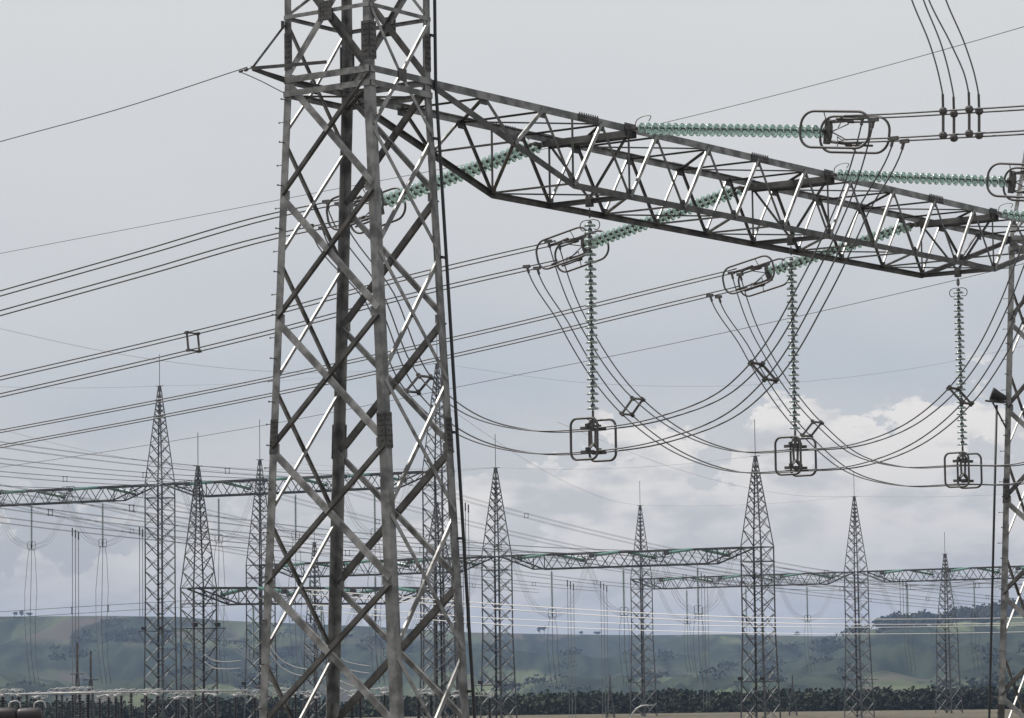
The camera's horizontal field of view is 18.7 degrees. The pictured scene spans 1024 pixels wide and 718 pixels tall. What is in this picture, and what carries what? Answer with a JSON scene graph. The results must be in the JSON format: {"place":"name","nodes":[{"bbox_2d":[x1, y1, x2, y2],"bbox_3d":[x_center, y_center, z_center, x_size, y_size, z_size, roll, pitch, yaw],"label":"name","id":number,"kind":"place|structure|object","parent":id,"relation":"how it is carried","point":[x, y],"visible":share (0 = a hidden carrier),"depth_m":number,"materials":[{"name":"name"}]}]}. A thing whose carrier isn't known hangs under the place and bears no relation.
{"place":"outdoors","nodes":[
{"label":"outdoors","id":0,"kind":"place"},
{"bbox_2d":[302,532,326,717],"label":"gantry tower","id":1,"kind":"structure","parent":0,"point":[315,630],"depth_m":398.79,"materials":[{"name":"grey metal"}]},
{"bbox_2d":[253,487,749,585],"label":"conductor bundle","id":2,"kind":"object","parent":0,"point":[511,549],"visible":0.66,"depth_m":381.21,"materials":[{"name":"grey metal"}]},
{"bbox_2d":[0,614,1023,717],"bbox_3d":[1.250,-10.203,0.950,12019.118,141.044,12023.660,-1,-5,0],"label":"terrain","id":3,"kind":"structure","parent":0,"point":[532,653],"depth_m":2348.05,"materials":[{"name":"green plant"}]},
{"bbox_2d":[0,700,20,717],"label":"equipment tank","id":4,"kind":"object","parent":3,"relation":"on","point":[8,712],"visible":1,"depth_m":149.73,"materials":[{"name":"grey metal"}]},
{"bbox_2d":[0,688,24,709],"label":"disconnector switch","id":5,"kind":"object","parent":3,"relation":"on","point":[2,696],"visible":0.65,"depth_m":229.74,"materials":[{"name":"grey metal"}]},
{"bbox_2d":[16,700,46,717],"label":"equipment tank","id":6,"kind":"object","parent":3,"relation":"on","point":[33,712],"visible":1,"depth_m":149.73,"materials":[{"name":"grey metal"}]},
{"bbox_2d":[47,687,67,717],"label":"disconnector switch","id":7,"kind":"object","parent":3,"relation":"on","point":[61,706],"visible":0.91,"depth_m":248.09,"materials":[{"name":"grey metal"}]},
{"bbox_2d":[72,528,78,690],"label":"dropper wires","id":8,"kind":"object","parent":3,"relation":"on","point":[75,609],"visible":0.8,"depth_m":299.26,"materials":[{"name":"grey metal"}]},
{"bbox_2d":[70,643,81,717],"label":"lattice mast","id":9,"kind":"object","parent":3,"relation":"on","point":[75,697],"visible":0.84,"depth_m":299.69,"materials":[{"name":"metal"}]},
{"bbox_2d":[62,686,102,717],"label":"disconnector switch","id":10,"kind":"object","parent":3,"relation":"on","point":[80,703],"visible":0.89,"depth_m":230.13,"materials":[{"name":"grey metal"}]},
{"bbox_2d":[83,651,97,717],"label":"lattice mast","id":11,"kind":"object","parent":3,"relation":"on","point":[92,694],"visible":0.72,"depth_m":299.70,"materials":[{"name":"metal"}]},
{"bbox_2d":[90,689,114,717],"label":"disconnector switch","id":12,"kind":"object","parent":3,"relation":"on","point":[108,702],"visible":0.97,"depth_m":239.82,"materials":[{"name":"black ceramic"}]},
{"bbox_2d":[108,688,138,717],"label":"disconnector switch","id":13,"kind":"object","parent":3,"relation":"on","point":[116,705],"visible":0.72,"depth_m":248.82,"materials":[{"name":"grey metal"}]},
{"bbox_2d":[0,598,248,618],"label":"conductor bundle","id":14,"kind":"object","parent":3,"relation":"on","point":[108,608],"visible":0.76,"depth_m":336.39,"materials":[{"name":"grey metal"}]},
{"bbox_2d":[18,690,252,717],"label":"tubular busbar","id":15,"kind":"object","parent":3,"relation":"on","point":[131,701],"visible":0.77,"depth_m":227.90,"materials":[{"name":"silver metal"}]},
{"bbox_2d":[139,527,142,618],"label":"dropper wires","id":16,"kind":"object","parent":3,"relation":"on","point":[139,573],"visible":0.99,"depth_m":299.57,"materials":[{"name":"grey metal"}]},
{"bbox_2d":[136,688,162,717],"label":"disconnector switch","id":17,"kind":"object","parent":3,"relation":"on","point":[146,701],"visible":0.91,"depth_m":233.74,"materials":[{"name":"grey metal"}]},
{"bbox_2d":[138,354,177,717],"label":"gantry tower","id":18,"kind":"structure","parent":3,"relation":"on","point":[158,423],"depth_m":330.96,"materials":[{"name":"grey metal"}]},
{"bbox_2d":[0,484,156,506],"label":"distant gantry beam","id":19,"kind":"structure","parent":18,"relation":"attached to","point":[81,501],"depth_m":337.06,"materials":[{"name":"grey metal"}]},
{"bbox_2d":[27,504,35,548],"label":"suspension insulator string","id":20,"kind":"object","parent":19,"relation":"hanging from","point":[31,529],"visible":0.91,"depth_m":340.15,"materials":[{"name":"grey"}]},
{"bbox_2d":[25,549,38,683],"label":"dropper wires","id":21,"kind":"object","parent":20,"relation":"hanging from","point":[30,615],"visible":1,"depth_m":339.19,"materials":[{"name":"grey metal"}]},
{"bbox_2d":[99,501,106,546],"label":"suspension insulator string","id":22,"kind":"object","parent":19,"relation":"hanging from","point":[102,512],"visible":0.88,"depth_m":335.19,"materials":[{"name":"grey"}]},
{"bbox_2d":[96,546,110,682],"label":"dropper wires","id":23,"kind":"object","parent":22,"relation":"hanging from","point":[101,612],"visible":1,"depth_m":334.30,"materials":[{"name":"grey metal"}]},
{"bbox_2d":[72,498,595,590],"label":"conductor bundle","id":24,"kind":"object","parent":19,"relation":"hanging from","point":[329,553],"visible":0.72,"depth_m":385.10,"materials":[{"name":"grey metal"}]},
{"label":"tension insulator string","id":25,"kind":"object","parent":19,"relation":"attached to","visible":0},
{"bbox_2d":[0,499,539,592],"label":"conductor bundle","id":26,"kind":"object","parent":25,"relation":"hanging from","point":[240,550],"visible":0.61,"depth_m":386.15,"materials":[{"name":"grey metal"}]},
{"bbox_2d":[163,471,425,497],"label":"distant gantry beam","id":27,"kind":"structure","parent":18,"relation":"attached to","point":[416,473],"depth_m":324.16,"materials":[{"name":"grey metal"}]},
{"bbox_2d":[0,471,182,486],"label":"conductor bundle","id":28,"kind":"object","parent":27,"relation":"attached to","point":[88,478],"visible":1,"depth_m":308.49,"materials":[{"name":"grey metal"}]},
{"bbox_2d":[2,458,260,483],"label":"conductor bundle","id":29,"kind":"object","parent":27,"relation":"attached to","point":[128,471],"visible":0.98,"depth_m":298.95,"materials":[{"name":"grey metal"}]},
{"bbox_2d":[216,496,222,542],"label":"suspension insulator string","id":30,"kind":"object","parent":27,"relation":"hanging from","point":[218,512],"visible":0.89,"depth_m":327.41,"materials":[{"name":"grey"}]},
{"bbox_2d":[212,542,227,682],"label":"dropper wires","id":31,"kind":"object","parent":30,"relation":"hanging from","point":[223,617],"visible":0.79,"depth_m":326.47,"materials":[{"name":"grey metal"}]},
{"bbox_2d":[344,473,369,480],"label":"tension insulator string","id":32,"kind":"object","parent":27,"relation":"attached to","point":[346,476],"visible":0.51,"depth_m":313.57,"materials":[{"name":"teal"}]},
{"bbox_2d":[0,441,331,478],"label":"conductor bundle","id":33,"kind":"object","parent":32,"relation":"attached to","point":[150,461],"visible":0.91,"depth_m":285.01,"materials":[{"name":"grey metal"}]},
{"bbox_2d":[166,692,193,717],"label":"disconnector switch","id":34,"kind":"object","parent":3,"relation":"on","point":[176,702],"visible":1,"depth_m":243.08,"materials":[{"name":"black ceramic"}]},
{"bbox_2d":[171,433,225,717],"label":"gantry tower","id":35,"kind":"structure","parent":3,"relation":"on","point":[197,480],"depth_m":279.54,"materials":[{"name":"grey metal"}]},
{"bbox_2d":[187,587,429,604],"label":"distant gantry beam","id":36,"kind":"structure","parent":35,"relation":"attached to","point":[261,603],"depth_m":283.96,"materials":[{"name":"grey metal"}]},
{"bbox_2d":[225,688,259,717],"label":"disconnector switch","id":37,"kind":"object","parent":3,"relation":"on","point":[254,702],"visible":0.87,"depth_m":233.89,"materials":[{"name":"black ceramic"}]},
{"bbox_2d":[238,420,283,717],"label":"gantry tower","id":38,"kind":"structure","parent":3,"relation":"on","point":[261,595],"depth_m":340.79,"materials":[{"name":"grey metal"}]},
{"bbox_2d":[263,556,492,577],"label":"distant gantry beam","id":39,"kind":"structure","parent":38,"relation":"attached to","point":[401,573],"depth_m":330.93,"materials":[{"name":"grey metal"}]},
{"bbox_2d":[341,690,362,717],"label":"disconnector switch","id":40,"kind":"object","parent":3,"relation":"on","point":[352,711],"visible":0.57,"depth_m":234.33,"materials":[{"name":"black ceramic"}]},
{"bbox_2d":[250,0,468,717],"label":"steel tower","id":41,"kind":"structure","parent":3,"relation":"on","point":[353,80],"depth_m":61.60,"materials":[{"name":"metal"}]},
{"bbox_2d":[0,67,246,141],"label":"shield wire","id":42,"kind":"object","parent":41,"relation":"attached to","point":[130,105],"visible":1,"depth_m":64.29,"materials":[{"name":"grey metal"}]},
{"bbox_2d":[429,0,475,717],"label":"riser cable","id":43,"kind":"object","parent":41,"relation":"attached to","point":[445,257],"visible":1,"depth_m":61.87,"materials":[{"name":"black plastic"}]},
{"bbox_2d":[358,80,1023,277],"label":"gantry beam","id":44,"kind":"structure","parent":41,"relation":"attached to","point":[512,136],"depth_m":72.60,"materials":[{"name":"metal"}]},
{"bbox_2d":[326,139,541,233],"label":"tension insulator string","id":45,"kind":"object","parent":44,"relation":"attached to","point":[419,188],"visible":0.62,"depth_m":71.24,"materials":[{"name":"glass"}]},
{"bbox_2d":[0,199,367,315],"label":"conductor bundle","id":46,"kind":"object","parent":45,"relation":"attached to","point":[161,264],"visible":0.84,"depth_m":76.13,"materials":[{"name":"grey metal"}]},
{"bbox_2d":[569,208,616,461],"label":"suspension insulator string","id":47,"kind":"object","parent":44,"relation":"hanging from","point":[590,425],"visible":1,"depth_m":68.44,"materials":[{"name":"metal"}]},
{"bbox_2d":[535,184,744,272],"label":"tension insulator string","id":48,"kind":"object","parent":44,"relation":"attached to","point":[623,231],"visible":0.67,"depth_m":78.79,"materials":[{"name":"glass"}]},
{"bbox_2d":[0,240,565,397],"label":"conductor bundle","id":49,"kind":"object","parent":48,"relation":"attached to","point":[188,349],"visible":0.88,"depth_m":86.18,"materials":[{"name":"grey metal"}]},
{"bbox_2d":[631,110,890,153],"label":"tension insulator string","id":50,"kind":"object","parent":44,"relation":"attached to","point":[825,132],"visible":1,"depth_m":65.85,"materials":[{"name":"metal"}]},
{"bbox_2d":[310,115,909,454],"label":"conductor bundle","id":51,"kind":"object","parent":50,"relation":"hanging from","point":[892,139],"visible":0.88,"depth_m":66.41,"materials":[{"name":"metal"}]},
{"bbox_2d":[842,105,1023,142],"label":"conductor bundle","id":52,"kind":"object","parent":50,"relation":"attached to","point":[940,115],"visible":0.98,"depth_m":63.80,"materials":[{"name":"grey metal"}]},
{"bbox_2d":[911,0,946,138],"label":"dropper cable","id":53,"kind":"object","parent":52,"relation":"attached to","point":[942,112],"visible":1,"depth_m":63.56,"materials":[{"name":"black metal"}]},
{"bbox_2d":[923,0,957,141],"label":"dropper cable","id":54,"kind":"object","parent":52,"relation":"attached to","point":[953,115],"visible":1,"depth_m":63.94,"materials":[{"name":"black metal"}]},
{"bbox_2d":[928,0,972,137],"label":"dropper cable","id":55,"kind":"object","parent":52,"relation":"attached to","point":[969,111],"visible":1,"depth_m":63.22,"materials":[{"name":"black metal"}]},
{"bbox_2d":[945,0,982,138],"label":"dropper cable","id":56,"kind":"object","parent":52,"relation":"attached to","point":[978,113],"visible":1,"depth_m":63.63,"materials":[{"name":"black metal"}]},
{"bbox_2d":[774,246,816,476],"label":"suspension insulator string","id":57,"kind":"object","parent":44,"relation":"hanging from","point":[795,438],"visible":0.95,"depth_m":75.48,"materials":[{"name":"glass"}]},
{"bbox_2d":[722,222,914,296],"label":"tension insulator string","id":58,"kind":"object","parent":44,"relation":"attached to","point":[769,270],"visible":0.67,"depth_m":85.94,"materials":[{"name":"glass"}]},
{"bbox_2d":[0,268,747,447],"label":"conductor bundle","id":59,"kind":"object","parent":58,"relation":"attached to","point":[374,357],"visible":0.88,"depth_m":93.97,"materials":[{"name":"grey metal"}]},
{"bbox_2d":[830,162,1023,201],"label":"tension insulator string","id":60,"kind":"object","parent":44,"relation":"attached to","point":[1010,182],"visible":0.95,"depth_m":73.22,"materials":[{"name":"glass"}]},
{"bbox_2d":[523,239,1023,473],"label":"conductor bundle","id":61,"kind":"object","parent":60,"relation":"hanging from","point":[948,387],"visible":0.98,"depth_m":75.35,"materials":[{"name":"metal"}]},
{"bbox_2d":[944,278,982,488],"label":"suspension insulator string","id":62,"kind":"object","parent":44,"relation":"hanging from","point":[961,459],"visible":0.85,"depth_m":82.56,"materials":[{"name":"glass"}]},
{"bbox_2d":[994,203,1023,220],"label":"tension insulator string","id":63,"kind":"object","parent":44,"relation":"attached to","point":[1011,214],"visible":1,"depth_m":81.94,"materials":[{"name":"glass"}]},
{"bbox_2d":[706,271,1023,486],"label":"conductor bundle","id":64,"kind":"object","parent":63,"relation":"hanging from","point":[719,297],"visible":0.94,"depth_m":85.08,"materials":[{"name":"metal"}]},
{"bbox_2d":[409,687,434,717],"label":"disconnector switch","id":65,"kind":"object","parent":3,"relation":"on","point":[430,704],"visible":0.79,"depth_m":252.33,"materials":[{"name":"grey metal"}]},
{"bbox_2d":[419,482,458,717],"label":"gantry tower","id":66,"kind":"structure","parent":3,"relation":"on","point":[436,510],"depth_m":294.32,"materials":[{"name":"grey metal"}]},
{"bbox_2d":[416,336,464,717],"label":"gantry tower","id":67,"kind":"structure","parent":3,"relation":"on","point":[437,377],"depth_m":313.20,"materials":[{"name":"grey metal"}]},
{"bbox_2d":[463,503,469,626],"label":"dropper wires","id":68,"kind":"object","parent":3,"relation":"on","point":[469,570],"visible":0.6,"depth_m":299.36,"materials":[{"name":"grey metal"}]},
{"bbox_2d":[450,690,494,717],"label":"disconnector switch","id":69,"kind":"object","parent":3,"relation":"on","point":[485,695],"visible":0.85,"depth_m":234.73,"materials":[{"name":"black ceramic"}]},
{"bbox_2d":[474,441,522,717],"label":"gantry tower","id":70,"kind":"structure","parent":3,"relation":"on","point":[495,501],"depth_m":321.50,"materials":[{"name":"grey metal"}]},
{"bbox_2d":[0,684,1023,717],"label":"woodland","id":71,"kind":"object","parent":3,"relation":"on","point":[672,700],"visible":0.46,"depth_m":498.17,"materials":[{"name":"green plant"}]},
{"bbox_2d":[5,617,1023,702],"bbox_3d":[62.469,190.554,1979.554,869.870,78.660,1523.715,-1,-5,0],"label":"scattered woods","id":72,"kind":"object","parent":3,"relation":"on","point":[665,654],"visible":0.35,"depth_m":2377.71,"materials":[{"name":"green plant"}]},
{"bbox_2d":[567,580,575,717],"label":"dropper wires","id":73,"kind":"object","parent":3,"relation":"on","point":[571,648],"visible":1,"depth_m":379.19,"materials":[{"name":"grey metal"}]},
{"bbox_2d":[600,582,608,714],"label":"dropper wires","id":74,"kind":"object","parent":3,"relation":"on","point":[601,653],"visible":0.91,"depth_m":389.24,"materials":[{"name":"grey metal"}]},
{"bbox_2d":[626,481,657,716],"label":"gantry tower","id":75,"kind":"structure","parent":3,"relation":"on","point":[643,673],"depth_m":435.70,"materials":[{"name":"grey metal"}]},
{"bbox_2d":[143,494,658,589],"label":"conductor bundle","id":76,"kind":"object","parent":75,"relation":"attached to","point":[397,551],"visible":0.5,"depth_m":381.52,"materials":[{"name":"grey metal"}]},
{"bbox_2d":[632,571,852,588],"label":"distant gantry beam","id":77,"kind":"structure","parent":75,"relation":"attached to","point":[728,586],"depth_m":423.59,"materials":[{"name":"grey metal"}]},
{"bbox_2d":[347,491,819,585],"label":"conductor bundle","id":78,"kind":"object","parent":77,"relation":"on","point":[582,546],"visible":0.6,"depth_m":371.51,"materials":[{"name":"grey metal"}]},
{"bbox_2d":[408,480,883,583],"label":"conductor bundle","id":79,"kind":"object","parent":77,"relation":"on","point":[524,513],"visible":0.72,"depth_m":362.41,"materials":[{"name":"grey metal"}]},
{"bbox_2d":[691,578,718,584],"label":"tension insulator string","id":80,"kind":"object","parent":77,"relation":"attached to","point":[706,580],"visible":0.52,"depth_m":434.12,"materials":[{"name":"teal glass"}]},
{"bbox_2d":[724,581,1017,614],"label":"conductor bundle","id":81,"kind":"object","parent":80,"relation":"hanging from","point":[875,599],"visible":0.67,"depth_m":463.04,"materials":[{"name":"grey metal"}]},
{"bbox_2d":[775,578,1011,608],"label":"conductor bundle","id":82,"kind":"object","parent":77,"relation":"hanging from","point":[897,593],"visible":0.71,"depth_m":450.38,"materials":[{"name":"grey metal"}]},
{"bbox_2d":[305,604,1016,633],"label":"conductor bundle","id":83,"kind":"object","parent":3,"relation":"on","point":[654,624],"visible":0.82,"depth_m":169.08,"materials":[{"name":"grey metal"}]},
{"bbox_2d":[701,573,709,705],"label":"dropper wires","id":84,"kind":"object","parent":3,"relation":"on","point":[705,639],"visible":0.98,"depth_m":399.20,"materials":[{"name":"grey metal"}]},
{"bbox_2d":[733,419,780,717],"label":"gantry tower","id":85,"kind":"structure","parent":3,"relation":"on","point":[755,464],"depth_m":302.64,"materials":[{"name":"grey metal"}]},
{"bbox_2d":[500,546,753,569],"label":"distant gantry beam","id":86,"kind":"structure","parent":85,"relation":"attached to","point":[533,566],"depth_m":311.23,"materials":[{"name":"grey metal"}]},
{"bbox_2d":[0,517,511,561],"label":"conductor bundle","id":87,"kind":"object","parent":86,"relation":"attached to","point":[202,539],"visible":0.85,"depth_m":274.00,"materials":[{"name":"grey metal"}]},
{"bbox_2d":[0,502,583,558],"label":"conductor bundle","id":88,"kind":"object","parent":86,"relation":"attached to","point":[48,514],"visible":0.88,"depth_m":264.09,"materials":[{"name":"grey metal"}]},
{"bbox_2d":[656,548,692,557],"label":"tension insulator string","id":89,"kind":"object","parent":86,"relation":"attached to","point":[675,551],"visible":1,"depth_m":303.24,"materials":[{"name":"teal glass"}]},
{"bbox_2d":[0,484,661,555],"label":"conductor bundle","id":90,"kind":"object","parent":89,"relation":"attached to","point":[297,526],"visible":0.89,"depth_m":254.62,"materials":[{"name":"grey metal"}]},
{"bbox_2d":[735,554,1008,587],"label":"conductor bundle","id":91,"kind":"object","parent":86,"relation":"hanging from","point":[875,576],"visible":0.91,"depth_m":334.34,"materials":[{"name":"grey metal"}]},
{"bbox_2d":[840,472,877,717],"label":"gantry tower","id":92,"kind":"structure","parent":3,"relation":"on","point":[854,516],"depth_m":410.68,"materials":[{"name":"grey metal"}]},
{"bbox_2d":[858,565,1023,581],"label":"distant gantry beam","id":93,"kind":"structure","parent":92,"relation":"attached to","point":[932,569],"depth_m":402.03,"materials":[{"name":"grey metal"}]},
{"bbox_2d":[592,560,999,590],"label":"conductor bundle","id":94,"kind":"object","parent":93,"relation":"hanging from","point":[783,584],"visible":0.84,"depth_m":352.26,"materials":[{"name":"grey metal"}]},
{"bbox_2d":[658,556,1023,589],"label":"conductor bundle","id":95,"kind":"object","parent":93,"relation":"hanging from","point":[813,579],"visible":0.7,"depth_m":340.72,"materials":[{"name":"grey metal"}]},
{"bbox_2d":[872,598,1023,633],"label":"hilltop wood","id":96,"kind":"object","parent":3,"relation":"on","point":[924,617],"visible":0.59,"depth_m":2486.85,"materials":[{"name":"green plant"}]},
{"bbox_2d":[994,154,1023,717],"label":"steel tower","id":97,"kind":"structure","parent":3,"relation":"on","point":[1013,247],"depth_m":87.47,"materials":[{"name":"metal"}]},
{"bbox_2d":[0,26,1023,253],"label":"shield wire","id":98,"kind":"object","parent":97,"relation":"attached to","point":[547,148],"visible":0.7,"depth_m":94.98,"materials":[{"name":"grey metal"}]},
{"bbox_2d":[988,405,997,717],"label":"riser cable","id":99,"kind":"object","parent":97,"relation":"attached to","point":[992,573],"visible":1,"depth_m":87.10,"materials":[{"name":"black plastic"}]},
{"bbox_2d":[985,387,1006,428],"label":"floodlight","id":100,"kind":"object","parent":97,"relation":"attached to","point":[996,396],"visible":1,"depth_m":87.30,"materials":[{"name":"metal"}]},
{"bbox_2d":[0,0,1023,635],"label":"sky","id":101,"kind":"structure","parent":0,"point":[213,145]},
{"bbox_2d":[3,263,1023,466],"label":"shield wire","id":102,"kind":"object","parent":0,"point":[544,369],"visible":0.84,"depth_m":113.88,"materials":[{"name":"grey metal"}]},
{"bbox_2d":[305,589,1022,624],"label":"conductor bundle","id":103,"kind":"object","parent":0,"point":[647,613],"visible":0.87,"depth_m":154.75,"materials":[{"name":"grey metal"}]},
{"bbox_2d":[935,532,962,712],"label":"gantry tower","id":104,"kind":"structure","parent":0,"point":[949,636],"depth_m":428.76,"materials":[{"name":"grey metal"}]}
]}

